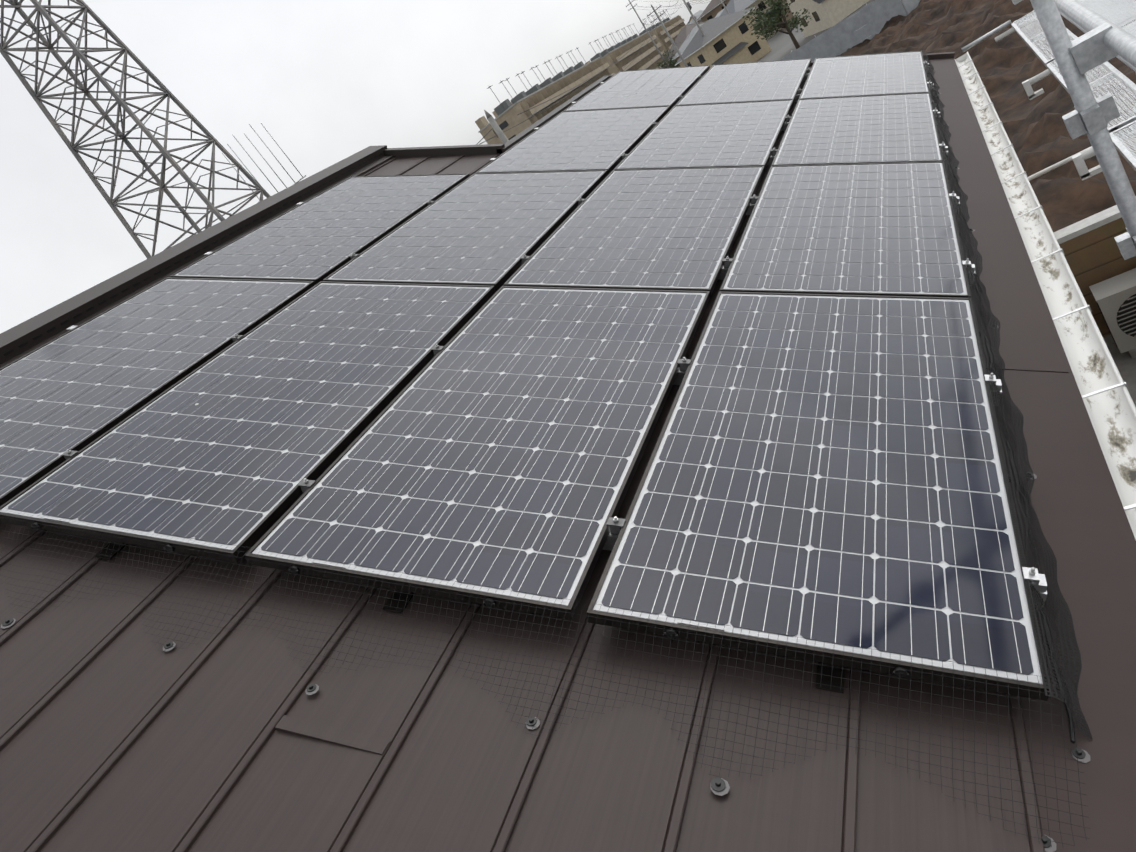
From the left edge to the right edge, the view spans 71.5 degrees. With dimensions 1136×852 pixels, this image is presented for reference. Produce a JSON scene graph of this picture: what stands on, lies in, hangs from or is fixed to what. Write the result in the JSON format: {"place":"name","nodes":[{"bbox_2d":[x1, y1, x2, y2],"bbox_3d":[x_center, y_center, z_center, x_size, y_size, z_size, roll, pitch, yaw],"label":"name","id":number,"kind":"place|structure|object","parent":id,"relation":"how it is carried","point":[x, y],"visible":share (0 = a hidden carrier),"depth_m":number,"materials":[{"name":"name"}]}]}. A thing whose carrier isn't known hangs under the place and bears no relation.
{"place":"outdoors","nodes":[
{"label":"outdoors","id":0,"kind":"place"},
{"bbox_2d":[0,0,269,258],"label":"transmission tower","id":1,"kind":"structure","parent":0,"point":[37,95],"depth_m":53.95,"materials":[{"name":"metal"}]},
{"bbox_2d":[222,123,305,202],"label":"antenna rods","id":2,"kind":"object","parent":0,"point":[266,162],"visible":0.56,"depth_m":21.47,"materials":[{"name":"silver metal"}]},
{"bbox_2d":[0,0,710,333],"label":"sky","id":3,"kind":"structure","parent":0,"point":[330,81],"materials":[{"name":"white"}]},
{"bbox_2d":[475,47,613,143],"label":"apartment block","id":4,"kind":"structure","parent":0,"point":[506,112],"depth_m":150.18,"materials":[{"name":"concrete"}]},
{"bbox_2d":[0,52,1135,851],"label":"house roof","id":5,"kind":"structure","parent":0,"point":[120,730],"depth_m":1.83,"materials":[{"name":"brown metal"}]},
{"bbox_2d":[585,24,665,73],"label":"apartment block","id":6,"kind":"structure","parent":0,"point":[648,56],"depth_m":230.04,"materials":[{"name":"concrete"}]},
{"bbox_2d":[638,10,686,56],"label":"apartment block","id":7,"kind":"structure","parent":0,"point":[673,27],"depth_m":291.62,"materials":[{"name":"concrete"}]},
{"bbox_2d":[768,0,794,30],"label":"town house","id":8,"kind":"structure","parent":0,"point":[790,16],"depth_m":110.52,"materials":[{"name":"brown paint"}]},
{"bbox_2d":[757,0,873,61],"bbox_3d":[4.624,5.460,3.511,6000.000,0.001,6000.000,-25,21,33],"label":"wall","id":9,"kind":"structure","parent":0,"point":[781,44],"depth_m":92.91,"materials":[{"name":"grey concrete"}]},
{"bbox_2d":[484,110,508,143],"bbox_3d":[0.065,-6.310,26.339,0.340,9.586,0.470,-31,18,17],"label":"utility pole","id":10,"kind":"object","parent":9,"relation":"on","point":[497,129],"visible":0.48,"depth_m":25.10,"materials":[{"name":"concrete"}]},
{"bbox_2d":[626,0,667,65],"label":"utility pole","id":11,"kind":"object","parent":9,"relation":"on","point":[643,24],"visible":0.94,"depth_m":133.43,"materials":[{"name":"concrete"}]},
{"bbox_2d":[476,0,707,144],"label":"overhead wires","id":12,"kind":"object","parent":11,"relation":"attached to","point":[601,71],"visible":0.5,"depth_m":47.75,"materials":[{"name":"black"}]},
{"bbox_2d":[647,4,687,66],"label":"utility pole","id":13,"kind":"object","parent":9,"relation":"on","point":[672,41],"visible":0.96,"depth_m":84.40,"materials":[{"name":"concrete"}]},
{"bbox_2d":[655,50,679,68],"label":"tree","id":14,"kind":"object","parent":9,"relation":"on","point":[673,62],"visible":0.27,"depth_m":134.65,"materials":[{"name":"green plant"}]},
{"bbox_2d":[662,21,706,65],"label":"roof","id":15,"kind":"structure","parent":9,"relation":"on","point":[684,32],"depth_m":157.64,"materials":[{"name":"beige paint"}]},
{"bbox_2d":[672,23,703,66],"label":"town house","id":16,"kind":"structure","parent":9,"relation":"on","point":[686,42],"depth_m":126.68,"materials":[{"name":"grey paint"}]},
{"bbox_2d":[683,0,703,35],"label":"utility pole","id":17,"kind":"object","parent":9,"relation":"on","point":[688,5],"visible":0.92,"depth_m":96.55,"materials":[{"name":"concrete"}]},
{"bbox_2d":[688,14,700,24],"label":"town house","id":18,"kind":"structure","parent":9,"relation":"on","point":[692,20],"depth_m":450.22,"materials":[{"name":"beige paint"}]},
{"bbox_2d":[688,10,703,23],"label":"town house","id":19,"kind":"structure","parent":9,"relation":"on","point":[699,12],"depth_m":465.30,"materials":[{"name":"beige paint"}]},
{"bbox_2d":[697,0,729,21],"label":"town house","id":20,"kind":"structure","parent":9,"relation":"on","point":[713,9],"depth_m":158.65,"materials":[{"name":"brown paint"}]},
{"bbox_2d":[675,7,770,67],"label":"house","id":21,"kind":"structure","parent":9,"relation":"on","point":[728,39],"depth_m":97.35,"materials":[{"name":"beige paint"}]},
{"bbox_2d":[719,0,781,40],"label":"building","id":22,"kind":"structure","parent":9,"relation":"on","point":[733,6],"depth_m":118.70,"materials":[{"name":"beige paint"}]},
{"bbox_2d":[742,0,810,48],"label":"garden tree","id":23,"kind":"object","parent":9,"relation":"on","point":[766,23],"visible":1,"depth_m":72.65,"materials":[{"name":"green plant"}]},
{"bbox_2d":[787,0,868,37],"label":"house","id":24,"kind":"structure","parent":9,"relation":"on","point":[824,14],"depth_m":78.82,"materials":[{"name":"beige paint"}]},
{"bbox_2d":[780,0,907,60],"bbox_3d":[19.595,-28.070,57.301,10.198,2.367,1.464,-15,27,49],"label":"road","id":25,"kind":"structure","parent":9,"relation":"on","point":[868,21],"depth_m":55.81,"materials":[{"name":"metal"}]},
{"bbox_2d":[901,0,919,13],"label":"hoarding","id":26,"kind":"object","parent":9,"relation":"on","point":[909,5],"visible":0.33,"depth_m":53.58,"materials":[{"name":"metal"}]},
{"bbox_2d":[961,0,1135,259],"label":"scaffold","id":27,"kind":"object","parent":9,"relation":"on","point":[1105,37],"visible":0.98,"depth_m":2.31,"materials":[{"name":"metal"}]},
{"bbox_2d":[1054,205,1135,406],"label":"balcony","id":28,"kind":"structure","parent":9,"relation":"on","point":[1091,250],"depth_m":6.92,"materials":[{"name":"concrete"}]},
{"bbox_2d":[1089,268,1135,358],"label":"outdoor ac unit","id":29,"kind":"object","parent":28,"relation":"on","point":[1115,298],"visible":1,"depth_m":6.80,"materials":[{"name":"white metal"}]},
{"bbox_3d":[1.744,1.487,5.477,3.550,8.155,9.720,-25,21,33],"label":"house","id":30,"kind":"object","parent":9,"relation":"on","visible":0},
{"bbox_2d":[1,56,1089,851],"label":"roof screws","id":31,"kind":"object","parent":30,"relation":"on","point":[719,786],"visible":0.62,"depth_m":1.78,"materials":[{"name":"grey metal"}]},
{"bbox_2d":[0,50,1092,846],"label":"bird net","id":32,"kind":"object","parent":30,"relation":"on","point":[1046,622],"visible":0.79,"depth_m":1.98,"materials":[{"name":"black plastic"}]},
{"bbox_2d":[62,60,1046,692],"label":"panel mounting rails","id":33,"kind":"object","parent":30,"relation":"on","point":[838,672],"visible":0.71,"depth_m":2.50,"materials":[{"name":"metal"}]},
{"bbox_2d":[0,277,314,505],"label":"solar panel","id":34,"kind":"object","parent":33,"relation":"attached to","point":[81,386],"visible":0.98,"depth_m":3.53,"materials":[{"name":"dark silicon cells"},{"name":"glass"},{"name":"aluminium"}]},
{"bbox_2d":[0,281,494,561],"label":"solar panel","id":35,"kind":"object","parent":33,"relation":"attached to","point":[237,442],"visible":0.94,"depth_m":2.91,"materials":[{"name":"dark silicon cells"},{"name":"glass"},{"name":"aluminium"}]},
{"bbox_2d":[169,173,469,284],"bbox_3d":[-1.476,-1.310,5.052,0.990,0.035,1.930,5,34,19],"label":"solar panel","id":36,"kind":"object","parent":33,"relation":"attached to","point":[317,239],"visible":0.94,"depth_m":4.87,"materials":[{"name":"dark silicon cells"},{"name":"glass"},{"name":"aluminium"}]},
{"bbox_2d":[323,170,607,290],"bbox_3d":[-0.505,-1.227,4.716,0.990,0.035,1.930,5,34,19],"label":"solar panel","id":37,"kind":"object","parent":33,"relation":"attached to","point":[489,229],"visible":0.98,"depth_m":4.52,"materials":[{"name":"dark silicon cells"},{"name":"glass"},{"name":"aluminium"}]},
{"bbox_2d":[245,286,709,619],"bbox_3d":[-0.152,-0.095,2.858,0.990,0.035,1.930,5,34,19],"label":"solar panel","id":38,"kind":"object","parent":33,"relation":"attached to","point":[501,440],"visible":0.98,"depth_m":2.54,"materials":[{"name":"dark silicon cells"},{"name":"glass"},{"name":"aluminium"}]},
{"bbox_2d":[475,106,669,173],"bbox_3d":[0.112,-2.275,6.237,0.990,0.035,1.930,5,34,19],"label":"solar panel","id":39,"kind":"object","parent":33,"relation":"attached to","point":[599,139],"visible":0.98,"depth_m":6.09,"materials":[{"name":"dark silicon cells"},{"name":"glass"},{"name":"aluminium"}]},
{"bbox_2d":[504,166,763,296],"bbox_3d":[0.466,-1.143,4.380,0.990,0.035,1.930,5,34,19],"label":"solar panel","id":40,"kind":"object","parent":33,"relation":"attached to","point":[665,229],"visible":0.98,"depth_m":4.17,"materials":[{"name":"dark silicon cells"},{"name":"glass"},{"name":"aluminium"}]},
{"bbox_2d":[564,65,709,110],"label":"solar panel","id":41,"kind":"object","parent":33,"relation":"attached to","point":[646,88],"visible":0.98,"depth_m":7.64,"materials":[{"name":"dark silicon cells"},{"name":"glass"},{"name":"aluminium"}]},
{"bbox_2d":[614,99,792,170],"bbox_3d":[1.083,-2.191,5.901,0.990,0.035,1.930,5,34,19],"label":"solar panel","id":42,"kind":"object","parent":33,"relation":"attached to","point":[737,134],"visible":0.98,"depth_m":5.75,"materials":[{"name":"dark silicon cells"},{"name":"glass"},{"name":"aluminium"}]},
{"bbox_2d":[675,58,810,105],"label":"solar panel","id":43,"kind":"object","parent":33,"relation":"attached to","point":[755,81],"visible":1,"depth_m":7.30,"materials":[{"name":"dark silicon cells"},{"name":"glass"},{"name":"aluminium"}]},
{"bbox_2d":[587,291,1049,700],"bbox_3d":[0.819,-0.011,2.522,0.990,0.035,1.930,5,34,19],"label":"solar panel","id":44,"kind":"object","parent":33,"relation":"attached to","point":[824,467],"visible":0.96,"depth_m":2.17,"materials":[{"name":"dark silicon cells"},{"name":"glass"},{"name":"aluminium"}]},
{"bbox_2d":[720,161,970,297],"bbox_3d":[1.437,-1.059,4.043,0.990,0.035,1.930,5,34,19],"label":"solar panel","id":45,"kind":"object","parent":33,"relation":"attached to","point":[884,229],"visible":1,"depth_m":3.82,"materials":[{"name":"dark silicon cells"},{"name":"glass"},{"name":"aluminium"}]},
{"bbox_2d":[771,92,943,165],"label":"solar panel","id":46,"kind":"object","parent":33,"relation":"attached to","point":[892,128],"visible":0.96,"depth_m":5.40,"materials":[{"name":"dark silicon cells"},{"name":"glass"},{"name":"aluminium"}]},
{"bbox_2d":[799,51,929,98],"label":"solar panel","id":47,"kind":"object","parent":33,"relation":"attached to","point":[874,74],"visible":0.96,"depth_m":6.96,"materials":[{"name":"dark silicon cells"},{"name":"glass"},{"name":"aluminium"}]},
{"bbox_2d":[955,52,1135,539],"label":"eave gutter","id":48,"kind":"object","parent":30,"relation":"attached to","point":[1106,397],"visible":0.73,"depth_m":3.16,"materials":[{"name":"white paint"}]},
{"bbox_2d":[836,0,1135,232],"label":"ground","id":49,"kind":"structure","parent":0,"point":[1038,134],"depth_m":25.83,"materials":[{"name":"brown soil"}]}
]}

